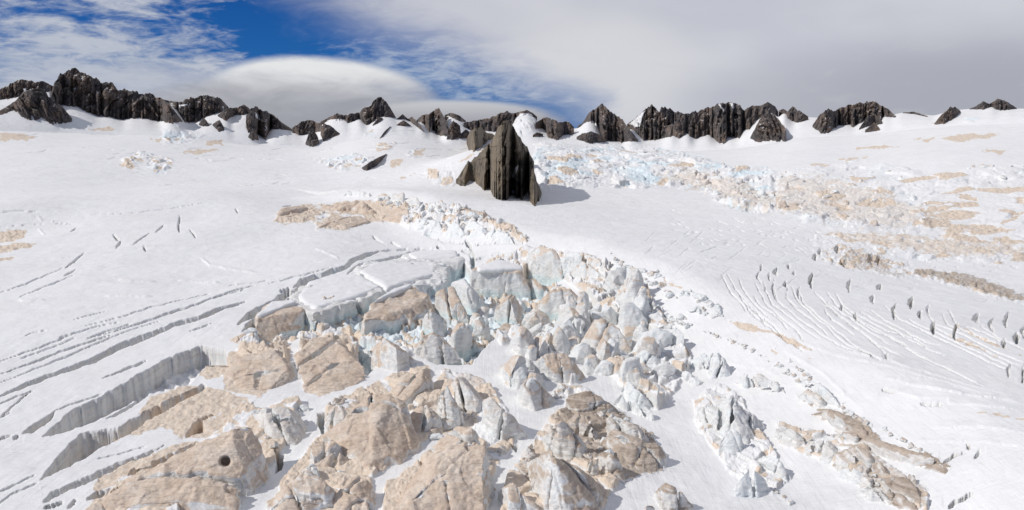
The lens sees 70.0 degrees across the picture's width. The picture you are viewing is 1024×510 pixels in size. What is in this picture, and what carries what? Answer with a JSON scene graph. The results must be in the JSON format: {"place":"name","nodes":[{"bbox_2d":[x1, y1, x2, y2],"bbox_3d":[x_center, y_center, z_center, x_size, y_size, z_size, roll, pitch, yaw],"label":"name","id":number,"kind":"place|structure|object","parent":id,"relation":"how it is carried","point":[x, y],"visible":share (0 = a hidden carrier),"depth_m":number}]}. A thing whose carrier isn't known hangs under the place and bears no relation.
{"place":"outdoors","nodes":[
{"label":"outdoors","id":0,"kind":"place"},
{"bbox_2d":[0,91,1023,509],"bbox_3d":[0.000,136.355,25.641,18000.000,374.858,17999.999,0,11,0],"label":"glacier terrain","id":1,"kind":"structure","parent":0,"point":[148,269],"depth_m":340.52},
{"bbox_2d":[0,79,52,99],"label":"rock peak","id":2,"kind":"object","parent":1,"relation":"on","point":[17,88],"visible":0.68,"depth_m":1235.57},
{"bbox_2d":[0,87,71,124],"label":"rock peak","id":3,"kind":"object","parent":1,"relation":"on","point":[37,103],"visible":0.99,"depth_m":1185.55},
{"bbox_2d":[50,68,143,119],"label":"rock peak","id":4,"kind":"object","parent":1,"relation":"on","point":[73,87],"visible":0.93,"depth_m":1301.13},
{"bbox_2d":[144,93,182,123],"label":"rock peak","id":5,"kind":"object","parent":1,"relation":"on","point":[157,109],"visible":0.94,"depth_m":1324.36},
{"bbox_2d":[100,427,270,509],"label":"serac","id":6,"kind":"object","parent":1,"relation":"on","point":[217,472],"visible":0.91,"depth_m":157.75},
{"bbox_2d":[165,95,228,122],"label":"rock peak","id":7,"kind":"object","parent":1,"relation":"on","point":[195,110],"visible":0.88,"depth_m":1378.30},
{"bbox_2d":[218,104,249,120],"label":"rock peak","id":8,"kind":"object","parent":1,"relation":"on","point":[228,113],"visible":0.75,"depth_m":1396.95},
{"bbox_2d":[227,349,295,390],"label":"serac","id":9,"kind":"object","parent":1,"relation":"on","point":[271,369],"visible":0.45,"depth_m":227.53},
{"bbox_2d":[246,106,291,139],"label":"rock peak","id":10,"kind":"object","parent":1,"relation":"on","point":[261,122],"visible":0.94,"depth_m":1393.55},
{"bbox_2d":[253,300,304,342],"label":"serac","id":11,"kind":"object","parent":1,"relation":"on","point":[273,319],"visible":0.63,"depth_m":296.08},
{"bbox_2d":[253,407,307,445],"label":"serac","id":12,"kind":"object","parent":1,"relation":"on","point":[290,423],"visible":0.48,"depth_m":187.52},
{"bbox_2d":[276,206,320,221],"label":"serac","id":13,"kind":"object","parent":1,"relation":"on","point":[294,210],"visible":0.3,"depth_m":593.83},
{"bbox_2d":[266,470,335,509],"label":"serac","id":14,"kind":"object","parent":1,"relation":"on","point":[311,490],"visible":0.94,"depth_m":151.43},
{"bbox_2d":[292,120,321,134],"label":"rock peak","id":15,"kind":"object","parent":1,"relation":"on","point":[303,127],"visible":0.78,"depth_m":1431.37},
{"bbox_2d":[309,439,348,466],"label":"serac","id":16,"kind":"object","parent":1,"relation":"on","point":[319,456],"visible":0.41,"depth_m":171.41},
{"bbox_2d":[294,337,366,393],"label":"serac","id":17,"kind":"object","parent":1,"relation":"on","point":[333,364],"visible":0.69,"depth_m":231.66},
{"bbox_2d":[321,123,339,140],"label":"rock peak","id":18,"kind":"object","parent":1,"relation":"on","point":[328,131],"visible":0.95,"depth_m":1368.18},
{"bbox_2d":[324,405,347,432],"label":"serac","id":19,"kind":"object","parent":1,"relation":"on","point":[339,415],"visible":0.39,"depth_m":189.31},
{"bbox_2d":[289,274,384,330],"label":"serac","id":20,"kind":"object","parent":1,"relation":"on","point":[354,295],"visible":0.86,"depth_m":324.19},
{"bbox_2d":[320,112,358,124],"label":"rock peak","id":21,"kind":"object","parent":1,"relation":"on","point":[350,117],"visible":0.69,"depth_m":1449.04},
{"bbox_2d":[318,216,369,227],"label":"serac","id":22,"kind":"object","parent":1,"relation":"on","point":[360,220],"visible":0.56,"depth_m":564.87},
{"bbox_2d":[319,200,375,214],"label":"serac","id":23,"kind":"object","parent":1,"relation":"on","point":[355,207],"visible":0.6,"depth_m":626.20},
{"bbox_2d":[333,476,375,509],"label":"serac","id":24,"kind":"object","parent":1,"relation":"on","point":[349,494],"visible":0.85,"depth_m":153.66},
{"bbox_2d":[358,348,371,371],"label":"serac","id":25,"kind":"object","parent":1,"relation":"on","point":[365,358],"visible":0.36,"depth_m":254.31},
{"bbox_2d":[322,393,420,471],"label":"serac","id":26,"kind":"object","parent":1,"relation":"on","point":[377,430],"visible":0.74,"depth_m":178.80},
{"bbox_2d":[359,97,395,124],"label":"rock peak","id":27,"kind":"object","parent":1,"relation":"on","point":[378,107],"visible":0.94,"depth_m":1453.11},
{"bbox_2d":[371,338,416,371],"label":"serac","id":28,"kind":"object","parent":1,"relation":"on","point":[388,355],"visible":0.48,"depth_m":235.84},
{"bbox_2d":[379,207,409,222],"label":"serac","id":29,"kind":"object","parent":1,"relation":"on","point":[396,214],"visible":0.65,"depth_m":585.24},
{"bbox_2d":[361,284,435,334],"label":"serac","id":30,"kind":"object","parent":1,"relation":"on","point":[391,312],"visible":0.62,"depth_m":305.93},
{"bbox_2d":[353,258,450,296],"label":"serac","id":31,"kind":"object","parent":1,"relation":"on","point":[387,276],"visible":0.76,"depth_m":380.35},
{"bbox_2d":[389,368,433,405],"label":"serac","id":32,"kind":"object","parent":1,"relation":"on","point":[407,391],"visible":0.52,"depth_m":212.62},
{"bbox_2d":[410,405,441,432],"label":"serac","id":33,"kind":"object","parent":1,"relation":"on","point":[431,419],"visible":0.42,"depth_m":189.74},
{"bbox_2d":[416,218,441,236],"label":"serac","id":34,"kind":"object","parent":1,"relation":"on","point":[433,226],"visible":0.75,"depth_m":520.65},
{"bbox_2d":[401,249,464,281],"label":"serac","id":35,"kind":"object","parent":1,"relation":"on","point":[453,260],"visible":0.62,"depth_m":441.37},
{"bbox_2d":[417,107,448,136],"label":"rock peak","id":36,"kind":"object","parent":1,"relation":"on","point":[435,120],"visible":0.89,"depth_m":1471.99},
{"bbox_2d":[422,309,446,334],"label":"serac","id":37,"kind":"object","parent":1,"relation":"on","point":[433,321],"visible":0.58,"depth_m":290.71},
{"bbox_2d":[414,332,462,364],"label":"serac","id":38,"kind":"object","parent":1,"relation":"on","point":[429,348],"visible":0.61,"depth_m":246.96},
{"bbox_2d":[396,442,495,509],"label":"serac","id":39,"kind":"object","parent":1,"relation":"on","point":[455,477],"visible":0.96,"depth_m":153.50},
{"bbox_2d":[437,385,464,428],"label":"serac","id":40,"kind":"object","parent":1,"relation":"on","point":[448,407],"visible":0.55,"depth_m":192.79},
{"bbox_2d":[435,286,468,323],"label":"serac","id":41,"kind":"object","parent":1,"relation":"on","point":[449,305],"visible":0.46,"depth_m":318.43},
{"bbox_2d":[447,121,460,139],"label":"rock peak","id":42,"kind":"object","parent":1,"relation":"on","point":[454,131],"visible":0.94,"depth_m":1401.69},
{"bbox_2d":[444,221,464,238],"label":"serac","id":43,"kind":"object","parent":1,"relation":"on","point":[454,230],"visible":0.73,"depth_m":499.34},
{"bbox_2d":[432,426,479,451],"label":"serac","id":44,"kind":"object","parent":1,"relation":"on","point":[461,434],"visible":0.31,"depth_m":174.01},
{"bbox_2d":[448,323,477,361],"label":"serac","id":45,"kind":"object","parent":1,"relation":"on","point":[462,342],"visible":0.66,"depth_m":264.05},
{"bbox_2d":[451,376,483,412],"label":"serac","id":46,"kind":"object","parent":1,"relation":"on","point":[464,389],"visible":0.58,"depth_m":205.75},
{"bbox_2d":[451,279,488,314],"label":"serac","id":47,"kind":"object","parent":1,"relation":"on","point":[471,299],"visible":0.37,"depth_m":337.42},
{"bbox_2d":[465,221,485,237],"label":"serac","id":48,"kind":"object","parent":1,"relation":"on","point":[476,226],"visible":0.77,"depth_m":487.46},
{"bbox_2d":[466,125,494,151],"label":"rock outcrop","id":49,"kind":"object","parent":1,"relation":"on","point":[479,137],"visible":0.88,"depth_m":1107.88},
{"bbox_2d":[472,320,490,341],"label":"serac","id":50,"kind":"object","parent":1,"relation":"on","point":[481,328],"visible":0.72,"depth_m":285.60},
{"bbox_2d":[456,120,541,205],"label":"rock pyramid","id":51,"kind":"object","parent":1,"relation":"on","point":[501,165],"visible":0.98,"depth_m":689.17},
{"bbox_2d":[486,228,512,243],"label":"serac","id":52,"kind":"object","parent":1,"relation":"on","point":[497,235],"visible":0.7,"depth_m":462.06},
{"bbox_2d":[463,110,536,131],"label":"rock peak","id":53,"kind":"object","parent":1,"relation":"on","point":[493,123],"visible":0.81,"depth_m":1487.96},
{"bbox_2d":[470,259,530,299],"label":"serac","id":54,"kind":"object","parent":1,"relation":"on","point":[497,278],"visible":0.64,"depth_m":375.77},
{"bbox_2d":[481,397,526,441],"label":"serac","id":55,"kind":"object","parent":1,"relation":"on","point":[499,422],"visible":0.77,"depth_m":186.81},
{"bbox_2d":[494,294,523,324],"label":"serac","id":56,"kind":"object","parent":1,"relation":"on","point":[509,309],"visible":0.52,"depth_m":317.29},
{"bbox_2d":[498,355,525,387],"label":"serac","id":57,"kind":"object","parent":1,"relation":"on","point":[505,372],"visible":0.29,"depth_m":226.90},
{"bbox_2d":[498,483,539,509],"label":"serac","id":58,"kind":"object","parent":1,"relation":"on","point":[511,496],"visible":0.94,"depth_m":151.07},
{"bbox_2d":[511,364,528,389],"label":"serac","id":59,"kind":"object","parent":1,"relation":"on","point":[520,375],"visible":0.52,"depth_m":222.64},
{"bbox_2d":[509,326,535,356],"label":"serac","id":60,"kind":"object","parent":1,"relation":"on","point":[522,341],"visible":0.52,"depth_m":254.06},
{"bbox_2d":[528,278,543,299],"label":"serac","id":61,"kind":"object","parent":1,"relation":"on","point":[536,288],"visible":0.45,"depth_m":377.93},
{"bbox_2d":[521,309,550,326],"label":"serac","id":62,"kind":"object","parent":1,"relation":"on","point":[543,317],"visible":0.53,"depth_m":313.16},
{"bbox_2d":[517,378,557,410],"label":"serac","id":63,"kind":"object","parent":1,"relation":"on","point":[539,399],"visible":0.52,"depth_m":209.08},
{"bbox_2d":[526,246,562,285],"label":"serac","id":64,"kind":"object","parent":1,"relation":"on","point":[544,266],"visible":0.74,"depth_m":397.61},
{"bbox_2d":[535,117,573,139],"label":"rock peak","id":65,"kind":"object","parent":1,"relation":"on","point":[554,129],"visible":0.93,"depth_m":1435.29},
{"bbox_2d":[538,288,577,321],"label":"serac","id":66,"kind":"object","parent":1,"relation":"on","point":[552,301],"visible":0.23,"depth_m":331.46},
{"bbox_2d":[534,353,585,382],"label":"serac","id":67,"kind":"object","parent":1,"relation":"on","point":[558,367],"visible":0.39,"depth_m":233.13},
{"bbox_2d":[552,327,570,355],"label":"serac","id":68,"kind":"object","parent":1,"relation":"on","point":[561,342],"visible":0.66,"depth_m":265.24},
{"bbox_2d":[543,421,587,461],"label":"serac","id":69,"kind":"object","parent":1,"relation":"on","point":[562,440],"visible":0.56,"depth_m":175.40},
{"bbox_2d":[553,307,579,325],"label":"serac","id":70,"kind":"object","parent":1,"relation":"on","point":[568,313],"visible":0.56,"depth_m":292.79},
{"bbox_2d":[525,450,610,509],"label":"serac","id":71,"kind":"object","parent":1,"relation":"on","point":[558,484],"visible":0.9,"depth_m":151.95},
{"bbox_2d":[560,252,581,277],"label":"serac","id":72,"kind":"object","parent":1,"relation":"on","point":[570,261],"visible":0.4,"depth_m":386.52},
{"bbox_2d":[568,342,591,364],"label":"serac","id":73,"kind":"object","parent":1,"relation":"on","point":[580,352],"visible":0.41,"depth_m":262.28},
{"bbox_2d":[567,413,595,440],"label":"serac","id":74,"kind":"object","parent":1,"relation":"on","point":[581,424],"visible":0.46,"depth_m":190.18},
{"bbox_2d":[575,302,590,325],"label":"serac","id":75,"kind":"object","parent":1,"relation":"on","point":[581,309],"visible":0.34,"depth_m":297.65},
{"bbox_2d":[571,261,605,281],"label":"serac","id":76,"kind":"object","parent":1,"relation":"on","point":[583,271],"visible":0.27,"depth_m":363.05},
{"bbox_2d":[577,131,606,143],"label":"rock peak","id":77,"kind":"object","parent":1,"relation":"on","point":[590,137],"visible":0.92,"depth_m":1394.01},
{"bbox_2d":[566,391,618,413],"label":"serac","id":78,"kind":"object","parent":1,"relation":"on","point":[586,401],"visible":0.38,"depth_m":206.30},
{"bbox_2d":[588,304,617,325],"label":"serac","id":79,"kind":"object","parent":1,"relation":"on","point":[605,312],"visible":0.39,"depth_m":303.48},
{"bbox_2d":[592,360,613,375],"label":"serac","id":80,"kind":"object","parent":1,"relation":"on","point":[604,367],"visible":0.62,"depth_m":242.69},
{"bbox_2d":[580,318,631,354],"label":"serac","id":81,"kind":"object","parent":1,"relation":"on","point":[599,332],"visible":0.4,"depth_m":265.94},
{"bbox_2d":[577,103,637,142],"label":"rock peak","id":82,"kind":"object","parent":1,"relation":"on","point":[611,126],"visible":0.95,"depth_m":1460.01},
{"bbox_2d":[597,452,625,483],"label":"serac","id":83,"kind":"object","parent":1,"relation":"on","point":[609,462],"visible":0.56,"depth_m":169.25},
{"bbox_2d":[603,270,626,291],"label":"serac","id":84,"kind":"object","parent":1,"relation":"on","point":[617,276],"visible":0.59,"depth_m":337.35},
{"bbox_2d":[606,416,648,442],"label":"serac","id":85,"kind":"object","parent":1,"relation":"on","point":[630,428],"visible":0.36,"depth_m":188.79},
{"bbox_2d":[618,279,641,320],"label":"serac","id":86,"kind":"object","parent":1,"relation":"on","point":[632,289],"visible":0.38,"depth_m":301.39},
{"bbox_2d":[619,356,643,383],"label":"serac","id":87,"kind":"object","parent":1,"relation":"on","point":[629,364],"visible":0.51,"depth_m":233.87},
{"bbox_2d":[618,302,647,331],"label":"serac","id":88,"kind":"object","parent":1,"relation":"on","point":[631,314],"visible":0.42,"depth_m":283.24},
{"bbox_2d":[600,429,666,472],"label":"serac","id":89,"kind":"object","parent":1,"relation":"on","point":[632,449],"visible":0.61,"depth_m":178.86},
{"bbox_2d":[615,395,654,420],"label":"serac","id":90,"kind":"object","parent":1,"relation":"on","point":[621,403],"visible":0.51,"depth_m":211.62},
{"bbox_2d":[626,367,643,385],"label":"serac","id":91,"kind":"object","parent":1,"relation":"on","point":[635,375],"visible":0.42,"depth_m":232.95},
{"bbox_2d":[621,381,652,408],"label":"serac","id":92,"kind":"object","parent":1,"relation":"on","point":[631,392],"visible":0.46,"depth_m":218.20},
{"bbox_2d":[634,293,650,314],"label":"serac","id":93,"kind":"object","parent":1,"relation":"on","point":[641,302],"visible":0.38,"depth_m":291.02},
{"bbox_2d":[636,350,660,372],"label":"serac","id":94,"kind":"object","parent":1,"relation":"on","point":[648,359],"visible":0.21,"depth_m":246.47},
{"bbox_2d":[637,336,660,357],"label":"serac","id":95,"kind":"object","parent":1,"relation":"on","point":[650,345],"visible":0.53,"depth_m":247.16},
{"bbox_2d":[629,327,672,353],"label":"serac","id":96,"kind":"object","parent":1,"relation":"on","point":[665,337],"visible":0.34,"depth_m":259.70},
{"bbox_2d":[627,104,683,140],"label":"rock peak","id":97,"kind":"object","parent":1,"relation":"on","point":[650,122],"visible":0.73,"depth_m":1465.02},
{"bbox_2d":[651,362,676,376],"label":"serac","id":98,"kind":"object","parent":1,"relation":"on","point":[666,369],"visible":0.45,"depth_m":238.29},
{"bbox_2d":[659,324,683,345],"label":"serac","id":99,"kind":"object","parent":1,"relation":"on","point":[678,337],"visible":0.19,"depth_m":261.45},
{"bbox_2d":[653,483,693,509],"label":"serac","id":100,"kind":"object","parent":1,"relation":"on","point":[665,496],"visible":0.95,"depth_m":157.32},
{"bbox_2d":[696,404,718,429],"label":"serac","id":101,"kind":"object","parent":1,"relation":"on","point":[711,414],"visible":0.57,"depth_m":202.14},
{"bbox_2d":[703,352,730,378],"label":"serac","id":102,"kind":"object","parent":1,"relation":"on","point":[716,367],"visible":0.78,"depth_m":236.48},
{"bbox_2d":[664,102,777,143],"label":"rock peak","id":103,"kind":"object","parent":1,"relation":"on","point":[720,122],"visible":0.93,"depth_m":1426.48},
{"bbox_2d":[718,428,743,456],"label":"serac","id":104,"kind":"object","parent":1,"relation":"on","point":[732,443],"visible":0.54,"depth_m":185.74},
{"bbox_2d":[713,395,764,444],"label":"serac","id":105,"kind":"object","parent":1,"relation":"on","point":[735,415],"visible":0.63,"depth_m":196.40},
{"bbox_2d":[733,470,767,497],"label":"serac","id":106,"kind":"object","parent":1,"relation":"on","point":[743,487],"visible":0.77,"depth_m":166.24},
{"bbox_2d":[750,109,785,141],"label":"rock peak","id":107,"kind":"object","parent":1,"relation":"on","point":[769,126],"visible":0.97,"depth_m":1318.09},
{"bbox_2d":[751,374,785,393],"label":"serac","id":108,"kind":"object","parent":1,"relation":"on","point":[760,381],"visible":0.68,"depth_m":221.04},
{"bbox_2d":[756,457,791,482],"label":"serac","id":109,"kind":"object","parent":1,"relation":"on","point":[771,464],"visible":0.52,"depth_m":175.57},
{"bbox_2d":[774,424,804,447],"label":"serac","id":110,"kind":"object","parent":1,"relation":"on","point":[798,441],"visible":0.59,"depth_m":188.21},
{"bbox_2d":[778,106,807,122],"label":"rock peak","id":111,"kind":"object","parent":1,"relation":"on","point":[794,114],"visible":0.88,"depth_m":1383.94},
{"bbox_2d":[798,389,825,407],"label":"serac","id":112,"kind":"object","parent":1,"relation":"on","point":[811,397],"visible":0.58,"depth_m":205.57},
{"bbox_2d":[799,380,839,405],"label":"serac","id":113,"kind":"object","parent":1,"relation":"on","point":[825,394],"visible":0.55,"depth_m":205.64},
{"bbox_2d":[804,440,839,464],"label":"serac","id":114,"kind":"object","parent":1,"relation":"on","point":[827,450],"visible":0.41,"depth_m":180.07},
{"bbox_2d":[811,409,868,435],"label":"serac","id":115,"kind":"object","parent":1,"relation":"on","point":[840,421],"visible":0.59,"depth_m":188.77},
{"bbox_2d":[839,468,863,484],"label":"serac","id":116,"kind":"object","parent":1,"relation":"on","point":[854,476],"visible":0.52,"depth_m":168.79},
{"bbox_2d":[812,101,895,133],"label":"rock peak","id":117,"kind":"object","parent":1,"relation":"on","point":[828,120],"visible":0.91,"depth_m":1335.57},
{"bbox_2d":[832,445,888,475],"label":"serac","id":118,"kind":"object","parent":1,"relation":"on","point":[845,456],"visible":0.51,"depth_m":172.30},
{"bbox_2d":[860,486,889,502],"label":"serac","id":119,"kind":"object","parent":1,"relation":"on","point":[871,494],"visible":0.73,"depth_m":160.87},
{"bbox_2d":[828,432,947,473],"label":"serac","id":120,"kind":"object","parent":1,"relation":"on","point":[883,449],"visible":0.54,"depth_m":172.04},
{"bbox_2d":[880,477,920,509],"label":"serac","id":121,"kind":"object","parent":1,"relation":"on","point":[901,489],"visible":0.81,"depth_m":158.58},
{"bbox_2d":[934,107,960,124],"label":"rock peak","id":122,"kind":"object","parent":1,"relation":"on","point":[950,113],"visible":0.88,"depth_m":1215.24},
{"bbox_2d":[970,99,1016,110],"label":"rock peak","id":123,"kind":"object","parent":1,"relation":"on","point":[998,104],"visible":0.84,"depth_m":1238.57},
{"bbox_2d":[0,0,1023,128],"label":"sky","id":124,"kind":"structure","parent":0,"point":[296,61]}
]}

